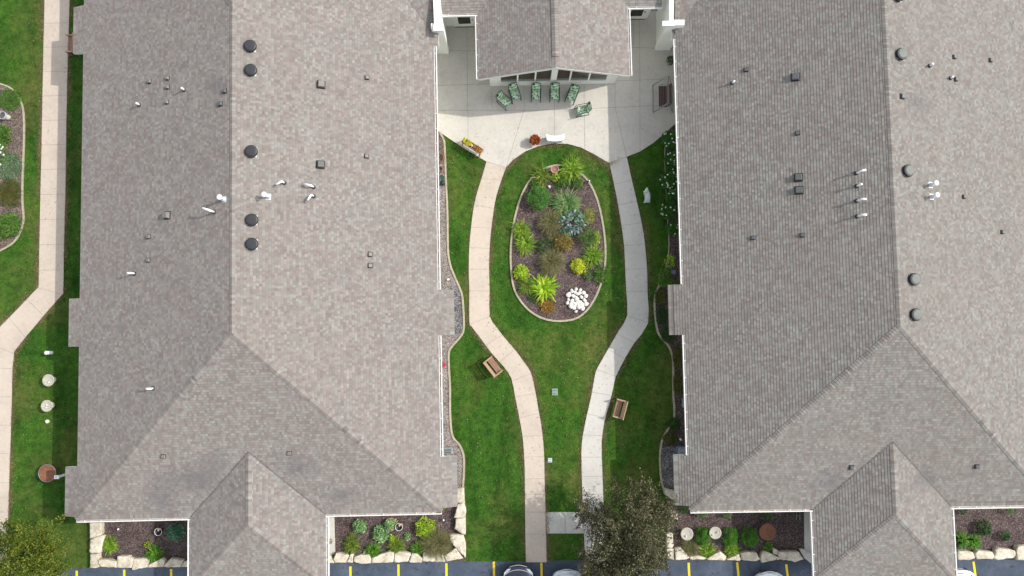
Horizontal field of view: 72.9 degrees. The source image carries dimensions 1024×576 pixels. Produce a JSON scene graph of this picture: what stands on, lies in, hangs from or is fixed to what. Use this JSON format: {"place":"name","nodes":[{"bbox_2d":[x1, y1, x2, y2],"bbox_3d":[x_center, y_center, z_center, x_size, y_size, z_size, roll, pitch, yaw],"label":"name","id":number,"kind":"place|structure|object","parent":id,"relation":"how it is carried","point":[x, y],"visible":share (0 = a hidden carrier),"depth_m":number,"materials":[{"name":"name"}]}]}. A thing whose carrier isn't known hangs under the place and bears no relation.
{"place":"outdoors","nodes":[
{"label":"outdoors","id":0,"kind":"place"},
{"bbox_2d":[0,0,69,564],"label":"sidewalk","id":1,"kind":"structure","parent":0,"point":[54,112],"depth_m":40.78,"materials":[{"name":"beige concrete"}]},
{"bbox_2d":[65,0,457,575],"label":"building","id":2,"kind":"structure","parent":0,"point":[261,314],"depth_m":36.05,"materials":[{"name":"grey"}]},
{"bbox_2d":[329,517,334,554],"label":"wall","id":3,"kind":"structure","parent":0,"point":[331,534],"depth_m":39.70,"materials":[{"name":"white concrete"}]},
{"bbox_2d":[0,0,679,568],"bbox_3d":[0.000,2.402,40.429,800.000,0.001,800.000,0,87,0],"label":"ground","id":4,"kind":"structure","parent":0,"point":[500,520],"depth_m":40.30,"materials":[{"name":"plant"}]},
{"bbox_2d":[0,123,12,145],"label":"ground cover","id":5,"kind":"object","parent":4,"relation":"on","point":[3,135],"visible":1,"depth_m":40.92,"materials":[{"name":"green plant"}]},
{"bbox_2d":[0,85,22,248],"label":"mulch","id":6,"kind":"object","parent":4,"relation":"on","point":[15,124],"visible":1,"depth_m":41.03,"materials":[{"name":"wood"}]},
{"bbox_2d":[0,150,22,181],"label":"ground cover","id":7,"kind":"object","parent":6,"relation":"on","point":[4,169],"visible":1,"depth_m":40.85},
{"bbox_2d":[0,88,22,111],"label":"ground cover","id":8,"kind":"object","parent":6,"relation":"on","point":[13,98],"visible":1,"depth_m":41.10,"materials":[{"name":"green plant"}]},
{"bbox_2d":[0,212,23,239],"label":"shrub","id":9,"kind":"object","parent":6,"relation":"on","point":[9,227],"visible":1,"depth_m":40.43,"materials":[{"name":"green plant"}]},
{"bbox_2d":[0,175,23,208],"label":"ground cover","id":10,"kind":"object","parent":6,"relation":"on","point":[10,193],"visible":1,"depth_m":40.77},
{"bbox_2d":[0,507,81,575],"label":"shade tree","id":11,"kind":"object","parent":4,"relation":"on","point":[41,562],"visible":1,"depth_m":35.80,"materials":[{"name":"green plant"}]},
{"bbox_2d":[38,464,55,481],"bbox_3d":[-26.461,10.553,39.688,1.020,0.472,1.020,0,87,0],"label":"birdbath","id":12,"kind":"object","parent":4,"relation":"on","point":[46,472],"visible":1,"depth_m":39.50,"materials":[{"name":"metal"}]},
{"bbox_2d":[90,520,187,561],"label":"mulch","id":13,"kind":"object","parent":4,"relation":"on","point":[132,538],"visible":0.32,"depth_m":39.69,"materials":[{"name":"wood"}]},
{"bbox_2d":[90,553,101,567],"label":"limestone block","id":14,"kind":"structure","parent":13,"relation":"on","point":[95,558],"depth_m":39.31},
{"bbox_2d":[90,522,104,538],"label":"limestone block","id":15,"kind":"structure","parent":13,"relation":"on","point":[96,529],"depth_m":39.42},
{"bbox_2d":[89,534,106,553],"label":"limestone block","id":16,"kind":"structure","parent":13,"relation":"on","point":[96,544],"depth_m":39.37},
{"bbox_2d":[98,558,116,567],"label":"limestone block","id":17,"kind":"structure","parent":13,"relation":"on","point":[107,562],"depth_m":39.30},
{"bbox_2d":[102,535,119,555],"bbox_3d":[-22.952,14.631,39.465,1.283,0.394,1.284,-38,87,-2],"label":"daylily","id":18,"kind":"object","parent":13,"relation":"on","point":[109,545],"visible":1,"depth_m":39.46,"materials":[{"name":"green plant"}]},
{"bbox_2d":[117,554,135,567],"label":"limestone block","id":19,"kind":"structure","parent":13,"relation":"on","point":[124,561],"depth_m":39.31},
{"bbox_2d":[132,557,150,569],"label":"limestone block","id":20,"kind":"structure","parent":13,"relation":"on","point":[140,562],"depth_m":39.30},
{"bbox_2d":[143,540,163,563],"bbox_3d":[-20.366,15.063,39.391,1.324,0.493,1.556,0,87,0],"label":"daylily","id":21,"kind":"object","parent":13,"relation":"on","point":[153,553],"visible":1,"depth_m":39.41,"materials":[{"name":"green plant"}]},
{"bbox_2d":[164,557,185,566],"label":"limestone block","id":22,"kind":"structure","parent":13,"relation":"on","point":[175,562],"depth_m":39.31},
{"bbox_2d":[166,524,185,541],"bbox_3d":[-19.188,13.952,39.442,1.121,0.648,1.137,0,87,0],"label":"sedum","id":23,"kind":"object","parent":13,"relation":"on","point":[171,535],"visible":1,"depth_m":39.38,"materials":[{"name":"green plant"}]},
{"bbox_2d":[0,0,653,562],"bbox_3d":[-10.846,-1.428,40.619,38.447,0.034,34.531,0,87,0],"label":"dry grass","id":24,"kind":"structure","parent":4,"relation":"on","point":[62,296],"depth_m":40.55,"materials":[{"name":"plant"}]},
{"bbox_2d":[0,20,660,533],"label":"slab joints","id":25,"kind":"object","parent":4,"relation":"on","point":[488,248],"visible":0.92,"depth_m":40.87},
{"bbox_2d":[7,23,666,556],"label":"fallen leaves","id":26,"kind":"object","parent":4,"relation":"on","point":[447,371],"visible":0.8,"depth_m":40.34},
{"bbox_2d":[0,83,674,492],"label":"kerb","id":27,"kind":"structure","parent":4,"relation":"on","point":[454,277],"depth_m":40.56,"materials":[{"name":"concrete"}]},
{"bbox_2d":[333,507,464,562],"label":"mulch","id":28,"kind":"object","parent":4,"relation":"on","point":[343,528],"visible":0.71,"depth_m":39.72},
{"bbox_2d":[333,551,349,562],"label":"limestone block","id":29,"kind":"structure","parent":28,"relation":"on","point":[340,557],"depth_m":39.33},
{"bbox_2d":[341,533,361,556],"bbox_3d":[-9.168,14.598,39.446,1.345,0.429,1.421,-33,87,-2],"label":"daylily","id":30,"kind":"object","parent":28,"relation":"on","point":[352,544],"visible":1,"depth_m":39.44,"materials":[{"name":"green plant"}]},
{"bbox_2d":[352,518,366,533],"bbox_3d":[-8.711,13.587,39.507,0.880,0.546,0.910,0,87,0],"label":"sedum","id":31,"kind":"object","parent":28,"relation":"on","point":[361,525],"visible":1,"depth_m":39.47,"materials":[{"name":"green plant"}]},
{"bbox_2d":[354,553,371,563],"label":"limestone block","id":32,"kind":"structure","parent":28,"relation":"on","point":[361,558],"depth_m":39.31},
{"bbox_2d":[364,541,381,557],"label":"daylily","id":33,"kind":"object","parent":28,"relation":"on","point":[371,550],"visible":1,"depth_m":39.41,"materials":[{"name":"green plant"}]},
{"bbox_2d":[371,523,389,542],"bbox_3d":[-7.456,14.007,39.459,1.120,0.532,1.060,31,87,2],"label":"sedum","id":34,"kind":"object","parent":28,"relation":"on","point":[380,535],"visible":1,"depth_m":39.43,"materials":[{"name":"green plant"}]},
{"bbox_2d":[371,551,393,562],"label":"limestone block","id":35,"kind":"structure","parent":28,"relation":"on","point":[386,557],"depth_m":39.32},
{"bbox_2d":[384,536,405,555],"bbox_3d":[-6.583,14.672,39.433,1.468,0.450,1.411,-23,87,-1],"label":"daylily","id":36,"kind":"object","parent":28,"relation":"on","point":[397,546],"visible":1,"depth_m":39.42,"materials":[{"name":"green plant"}]},
{"bbox_2d":[394,550,411,562],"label":"limestone block","id":37,"kind":"structure","parent":28,"relation":"on","point":[401,556],"depth_m":39.33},
{"bbox_2d":[415,515,435,539],"bbox_3d":[-4.945,13.649,39.409,1.288,0.812,1.426,0,87,0],"label":"shrub","id":38,"kind":"object","parent":28,"relation":"on","point":[421,526],"visible":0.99,"depth_m":39.34,"materials":[{"name":"green plant"}]},
{"bbox_2d":[416,526,453,562],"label":"ornamental grass","id":39,"kind":"object","parent":28,"relation":"on","point":[436,544],"depth_m":39.24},
{"bbox_2d":[444,547,462,560],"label":"limestone block","id":40,"kind":"structure","parent":28,"relation":"on","point":[455,554],"depth_m":39.33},
{"bbox_2d":[450,533,465,557],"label":"limestone block","id":41,"kind":"structure","parent":28,"relation":"on","point":[459,543],"depth_m":39.37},
{"bbox_2d":[454,518,465,533],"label":"limestone block","id":42,"kind":"structure","parent":28,"relation":"on","point":[460,525],"depth_m":39.43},
{"bbox_2d":[438,132,462,486],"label":"gravel","id":43,"kind":"structure","parent":4,"relation":"on","point":[448,341],"depth_m":40.37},
{"bbox_2d":[451,285,462,333],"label":"gravel","id":44,"kind":"structure","parent":4,"relation":"on","point":[458,316],"depth_m":40.46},
{"bbox_2d":[483,356,502,377],"bbox_3d":[-1.086,4.519,39.856,0.610,0.898,1.080,-38,87,-2],"label":"park bench","id":45,"kind":"object","parent":4,"relation":"on","point":[494,365],"visible":1,"depth_m":39.84,"materials":[{"name":"brown wood"}]},
{"bbox_2d":[12,555,1023,575],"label":"parking lot","id":46,"kind":"structure","parent":4,"relation":"on","point":[1001,567],"depth_m":39.61,"materials":[{"name":"asphalt"}]},
{"bbox_2d":[502,564,534,575],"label":"parked car","id":47,"kind":"object","parent":46,"relation":"on","point":[517,570],"visible":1,"depth_m":38.86,"materials":[{"name":"silver paint"}]},
{"bbox_2d":[76,561,976,575],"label":"parking lines","id":48,"kind":"object","parent":46,"relation":"on","point":[541,570],"visible":0.88,"depth_m":39.60,"materials":[{"name":"yellow paint"}]},
{"bbox_2d":[552,568,579,575],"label":"parked car","id":49,"kind":"object","parent":46,"relation":"on","point":[566,572],"visible":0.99,"depth_m":38.90,"materials":[{"name":"silver metal"}]},
{"bbox_2d":[512,166,604,319],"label":"mulch","id":50,"kind":"object","parent":4,"relation":"on","point":[578,281],"visible":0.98,"depth_m":40.65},
{"bbox_2d":[507,219,533,237],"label":"daylily","id":51,"kind":"object","parent":50,"relation":"on","point":[520,228],"visible":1,"depth_m":40.50,"materials":[{"name":"green plant"}]},
{"bbox_2d":[512,264,530,280],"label":"hosta","id":52,"kind":"object","parent":50,"relation":"on","point":[521,272],"visible":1,"depth_m":40.31,"materials":[{"name":"green plant"}]},
{"bbox_2d":[514,231,537,256],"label":"daylily","id":53,"kind":"object","parent":50,"relation":"on","point":[526,245],"visible":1,"depth_m":40.45,"materials":[{"name":"green plant"}]},
{"bbox_2d":[515,275,536,297],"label":"daylily","id":54,"kind":"object","parent":50,"relation":"on","point":[525,285],"visible":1,"depth_m":40.33,"materials":[{"name":"green plant"}]},
{"bbox_2d":[524,186,552,211],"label":"shrub","id":55,"kind":"object","parent":50,"relation":"on","point":[542,200],"visible":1,"depth_m":40.28,"materials":[{"name":"green plant"}]},
{"bbox_2d":[529,165,551,186],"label":"daylily","id":56,"kind":"object","parent":50,"relation":"on","point":[542,176],"visible":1,"depth_m":40.69,"materials":[{"name":"green plant"}]},
{"bbox_2d":[530,274,561,305],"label":"daylily","id":57,"kind":"object","parent":50,"relation":"on","point":[544,287],"visible":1,"depth_m":40.28,"materials":[{"name":"green plant"}]},
{"bbox_2d":[538,297,556,315],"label":"shrub","id":58,"kind":"object","parent":50,"relation":"on","point":[546,306],"visible":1,"depth_m":40.33,"materials":[{"name":"brown plant"}]},
{"bbox_2d":[535,207,564,236],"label":"ornamental grass","id":59,"kind":"object","parent":50,"relation":"on","point":[549,222],"depth_m":40.39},
{"bbox_2d":[534,247,566,277],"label":"ornamental grass","id":60,"kind":"object","parent":50,"relation":"on","point":[551,262],"depth_m":40.26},
{"bbox_2d":[550,187,583,217],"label":"iris","id":61,"kind":"object","parent":50,"relation":"on","point":[566,202],"visible":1,"depth_m":40.49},
{"bbox_2d":[559,153,586,185],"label":"daylily","id":62,"kind":"object","parent":50,"relation":"on","point":[570,169],"visible":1,"depth_m":40.67,"materials":[{"name":"green plant"}]},
{"bbox_2d":[558,208,588,235],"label":"silver plant","id":63,"kind":"object","parent":50,"relation":"on","point":[576,220],"visible":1,"depth_m":40.36,"materials":[{"name":"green plant"}]},
{"bbox_2d":[569,258,586,274],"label":"hosta","id":64,"kind":"object","parent":50,"relation":"on","point":[582,267],"visible":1,"depth_m":40.33,"materials":[{"name":"yellow plant"}]},
{"bbox_2d":[576,226,597,246],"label":"shrub","id":65,"kind":"object","parent":50,"relation":"on","point":[586,237],"visible":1,"depth_m":40.32,"materials":[{"name":"green plant"}]},
{"bbox_2d":[578,244,606,269],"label":"daylily","id":66,"kind":"object","parent":50,"relation":"on","point":[593,255],"visible":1,"depth_m":40.41,"materials":[{"name":"green plant"}]},
{"bbox_2d":[593,264,608,284],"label":"shrub","id":67,"kind":"object","parent":50,"relation":"on","point":[601,274],"visible":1,"depth_m":40.38,"materials":[{"name":"green plant"}]},
{"bbox_2d":[553,232,574,253],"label":"barberry","id":68,"kind":"object","parent":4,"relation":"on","point":[569,241],"visible":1,"depth_m":40.36,"materials":[{"name":"yellow plant"}]},
{"bbox_2d":[611,398,627,419],"bbox_3d":[6.162,6.913,39.714,0.610,0.898,1.080,15,87,1],"label":"park bench","id":69,"kind":"object","parent":4,"relation":"on","point":[616,412],"visible":1,"depth_m":39.70,"materials":[{"name":"beige wood"}]},
{"bbox_2d":[567,471,686,575],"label":"ornamental tree","id":70,"kind":"object","parent":4,"relation":"on","point":[621,550],"visible":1,"depth_m":35.63,"materials":[{"name":"green plant"}]},
{"bbox_2d":[657,267,672,287],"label":"perennial","id":71,"kind":"object","parent":4,"relation":"on","point":[667,272],"visible":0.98,"depth_m":40.19,"materials":[{"name":"green plant"}]},
{"bbox_2d":[659,131,675,150],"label":"flowering shrub","id":72,"kind":"object","parent":4,"relation":"on","point":[669,136],"visible":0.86,"depth_m":40.44,"materials":[{"name":"green plant"}]},
{"bbox_2d":[659,201,677,218],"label":"flowering shrub","id":73,"kind":"object","parent":4,"relation":"on","point":[671,207],"visible":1,"depth_m":40.20,"materials":[{"name":"green plant"}]},
{"bbox_2d":[661,447,676,489],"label":"gravel","id":74,"kind":"structure","parent":4,"relation":"on","point":[667,471],"depth_m":39.93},
{"bbox_2d":[656,284,684,484],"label":"mulch","id":75,"kind":"object","parent":4,"relation":"on","point":[679,414],"visible":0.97,"depth_m":40.24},
{"bbox_2d":[663,124,679,281],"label":"mulch","id":76,"kind":"object","parent":4,"relation":"on","point":[674,243],"visible":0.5,"depth_m":40.69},
{"bbox_2d":[658,169,676,190],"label":"flowering shrub","id":77,"kind":"object","parent":76,"relation":"on","point":[673,179],"visible":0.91,"depth_m":40.30,"materials":[{"name":"green plant"}]},
{"bbox_2d":[661,150,676,170],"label":"flowering shrub","id":78,"kind":"object","parent":76,"relation":"on","point":[670,155],"visible":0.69,"depth_m":40.37,"materials":[{"name":"green plant"}]},
{"bbox_2d":[664,187,677,202],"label":"flowering shrub","id":79,"kind":"object","parent":76,"relation":"on","point":[672,193],"visible":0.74,"depth_m":40.21,"materials":[{"name":"green plant"}]},
{"bbox_2d":[665,220,678,235],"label":"flowering shrub","id":80,"kind":"object","parent":4,"relation":"on","point":[671,225],"visible":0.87,"depth_m":40.12,"materials":[{"name":"green plant"}]},
{"bbox_2d":[667,496,806,560],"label":"mulch","id":81,"kind":"object","parent":4,"relation":"on","point":[789,535],"visible":0.35,"depth_m":39.73,"materials":[{"name":"wood"}]},
{"bbox_2d":[678,537,701,560],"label":"ornamental grass","id":82,"kind":"object","parent":81,"relation":"on","point":[689,548],"depth_m":39.37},
{"bbox_2d":[693,526,711,545],"bbox_3d":[10.851,14.117,39.327,1.074,0.781,1.166,0,87,0],"label":"cushion shrub","id":83,"kind":"object","parent":81,"relation":"on","point":[704,538],"visible":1,"depth_m":39.24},
{"bbox_2d":[699,542,716,560],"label":"daylily","id":84,"kind":"object","parent":81,"relation":"on","point":[707,550],"visible":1,"depth_m":39.44,"materials":[{"name":"green plant"}]},
{"bbox_2d":[720,525,738,547],"bbox_3d":[12.393,14.169,39.294,1.165,0.799,1.252,0,87,0],"label":"cushion shrub","id":85,"kind":"object","parent":81,"relation":"on","point":[732,538],"visible":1,"depth_m":39.26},
{"bbox_2d":[722,543,740,557],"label":"daylily","id":86,"kind":"object","parent":81,"relation":"on","point":[731,551],"visible":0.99,"depth_m":39.44,"materials":[{"name":"green plant"}]},
{"bbox_2d":[738,525,758,547],"bbox_3d":[13.479,14.151,39.316,1.251,0.772,1.255,0,87,0],"label":"cushion shrub","id":87,"kind":"object","parent":81,"relation":"on","point":[751,539],"visible":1,"depth_m":39.24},
{"bbox_2d":[739,550,759,560],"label":"limestone block","id":88,"kind":"structure","parent":81,"relation":"on","point":[747,555],"depth_m":39.33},
{"bbox_2d":[759,523,775,539],"bbox_3d":[14.499,13.843,39.524,0.960,0.410,0.960,0,87,0],"label":"birdbath","id":89,"kind":"object","parent":81,"relation":"on","point":[767,531],"visible":1,"depth_m":39.36,"materials":[{"name":"metal"}]},
{"bbox_2d":[759,550,776,562],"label":"limestone block","id":90,"kind":"structure","parent":81,"relation":"on","point":[765,556],"depth_m":39.33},
{"bbox_2d":[777,550,802,561],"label":"limestone block","id":91,"kind":"structure","parent":81,"relation":"on","point":[793,555],"depth_m":39.33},
{"bbox_2d":[954,508,1023,551],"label":"mulch","id":92,"kind":"object","parent":4,"relation":"on","point":[999,519],"visible":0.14,"depth_m":39.74,"materials":[{"name":"wood"}]},
{"bbox_2d":[956,529,969,550],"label":"daylily","id":93,"kind":"object","parent":92,"relation":"on","point":[962,540],"visible":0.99,"depth_m":39.46,"materials":[{"name":"green plant"}]},
{"bbox_2d":[956,549,974,559],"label":"limestone block","id":94,"kind":"structure","parent":92,"relation":"on","point":[964,555],"depth_m":39.33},
{"bbox_2d":[972,549,993,558],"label":"limestone block","id":95,"kind":"structure","parent":92,"relation":"on","point":[982,554],"depth_m":39.34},
{"bbox_2d":[974,518,991,536],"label":"shrub","id":96,"kind":"object","parent":92,"relation":"on","point":[988,531],"visible":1,"depth_m":39.35,"materials":[{"name":"green plant"}]},
{"bbox_2d":[992,546,1015,559],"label":"limestone block","id":97,"kind":"structure","parent":92,"relation":"on","point":[999,553],"depth_m":39.34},
{"bbox_2d":[1013,544,1023,559],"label":"limestone block","id":98,"kind":"structure","parent":92,"relation":"on","point":[1018,550],"depth_m":39.35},
{"bbox_2d":[469,162,546,561],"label":"path","id":99,"kind":"structure","parent":0,"point":[527,404],"depth_m":40.29,"materials":[{"name":"beige concrete"}]},
{"bbox_2d":[437,10,674,166],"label":"patio","id":100,"kind":"structure","parent":0,"point":[481,110],"depth_m":41.17,"materials":[{"name":"concrete"}]},
{"bbox_2d":[461,137,483,156],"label":"planter stand","id":101,"kind":"object","parent":100,"relation":"on","point":[478,149],"visible":1,"depth_m":40.43,"materials":[{"name":"wood"}]},
{"bbox_2d":[496,90,512,110],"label":"patio chair","id":102,"kind":"object","parent":100,"relation":"on","point":[502,99],"visible":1,"depth_m":40.76,"materials":[{"name":"green metal"}]},
{"bbox_2d":[508,82,521,102],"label":"patio chair","id":103,"kind":"object","parent":100,"relation":"on","point":[513,90],"visible":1,"depth_m":40.79,"materials":[{"name":"green fabric"}]},
{"bbox_2d":[531,82,540,102],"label":"patio chair","id":104,"kind":"object","parent":100,"relation":"on","point":[535,90],"visible":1,"depth_m":40.77,"materials":[{"name":"green fabric"}]},
{"bbox_2d":[549,82,559,102],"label":"patio chair","id":105,"kind":"object","parent":100,"relation":"on","point":[555,90],"visible":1,"depth_m":40.79,"materials":[{"name":"green fabric"}]},
{"bbox_2d":[564,84,579,104],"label":"patio chair","id":106,"kind":"object","parent":100,"relation":"on","point":[572,93],"visible":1,"depth_m":40.78,"materials":[{"name":"green metal"}]},
{"bbox_2d":[575,101,591,116],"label":"patio chair","id":107,"kind":"object","parent":100,"relation":"on","point":[586,108],"visible":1,"depth_m":40.73,"materials":[{"name":"green metal"}]},
{"bbox_2d":[652,76,672,112],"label":"porch swing","id":108,"kind":"object","parent":100,"relation":"on","point":[665,97],"visible":1,"depth_m":40.72,"materials":[{"name":"brown metal"}]},
{"bbox_2d":[431,0,683,85],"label":"building","id":109,"kind":"structure","parent":0,"point":[542,42],"depth_m":37.90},
{"bbox_2d":[453,17,474,27],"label":"door","id":110,"kind":"structure","parent":109,"relation":"in","point":[458,21],"depth_m":40.79,"materials":[{"name":"white plastic"}]},
{"bbox_2d":[501,69,606,83],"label":"window frame","id":111,"kind":"structure","parent":109,"relation":"in","point":[555,75],"depth_m":40.22,"materials":[{"name":"white glass"}]},
{"bbox_2d":[630,10,648,19],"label":"door","id":112,"kind":"structure","parent":109,"relation":"in","point":[634,14],"depth_m":40.88,"materials":[{"name":"white plastic"}]},
{"bbox_2d":[546,512,583,532],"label":"path","id":113,"kind":"structure","parent":0,"point":[560,522],"depth_m":39.74,"materials":[{"name":"grey concrete"}]},
{"bbox_2d":[581,157,648,560],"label":"path","id":114,"kind":"structure","parent":0,"point":[631,329],"depth_m":40.38,"materials":[{"name":"grey concrete"}]},
{"bbox_2d":[804,512,810,553],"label":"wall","id":115,"kind":"structure","parent":0,"point":[807,544],"depth_m":39.71,"materials":[{"name":"grey concrete"}]},
{"bbox_2d":[668,0,1023,575],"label":"building","id":116,"kind":"structure","parent":0,"point":[846,306],"depth_m":36.03,"materials":[{"name":"grey"}]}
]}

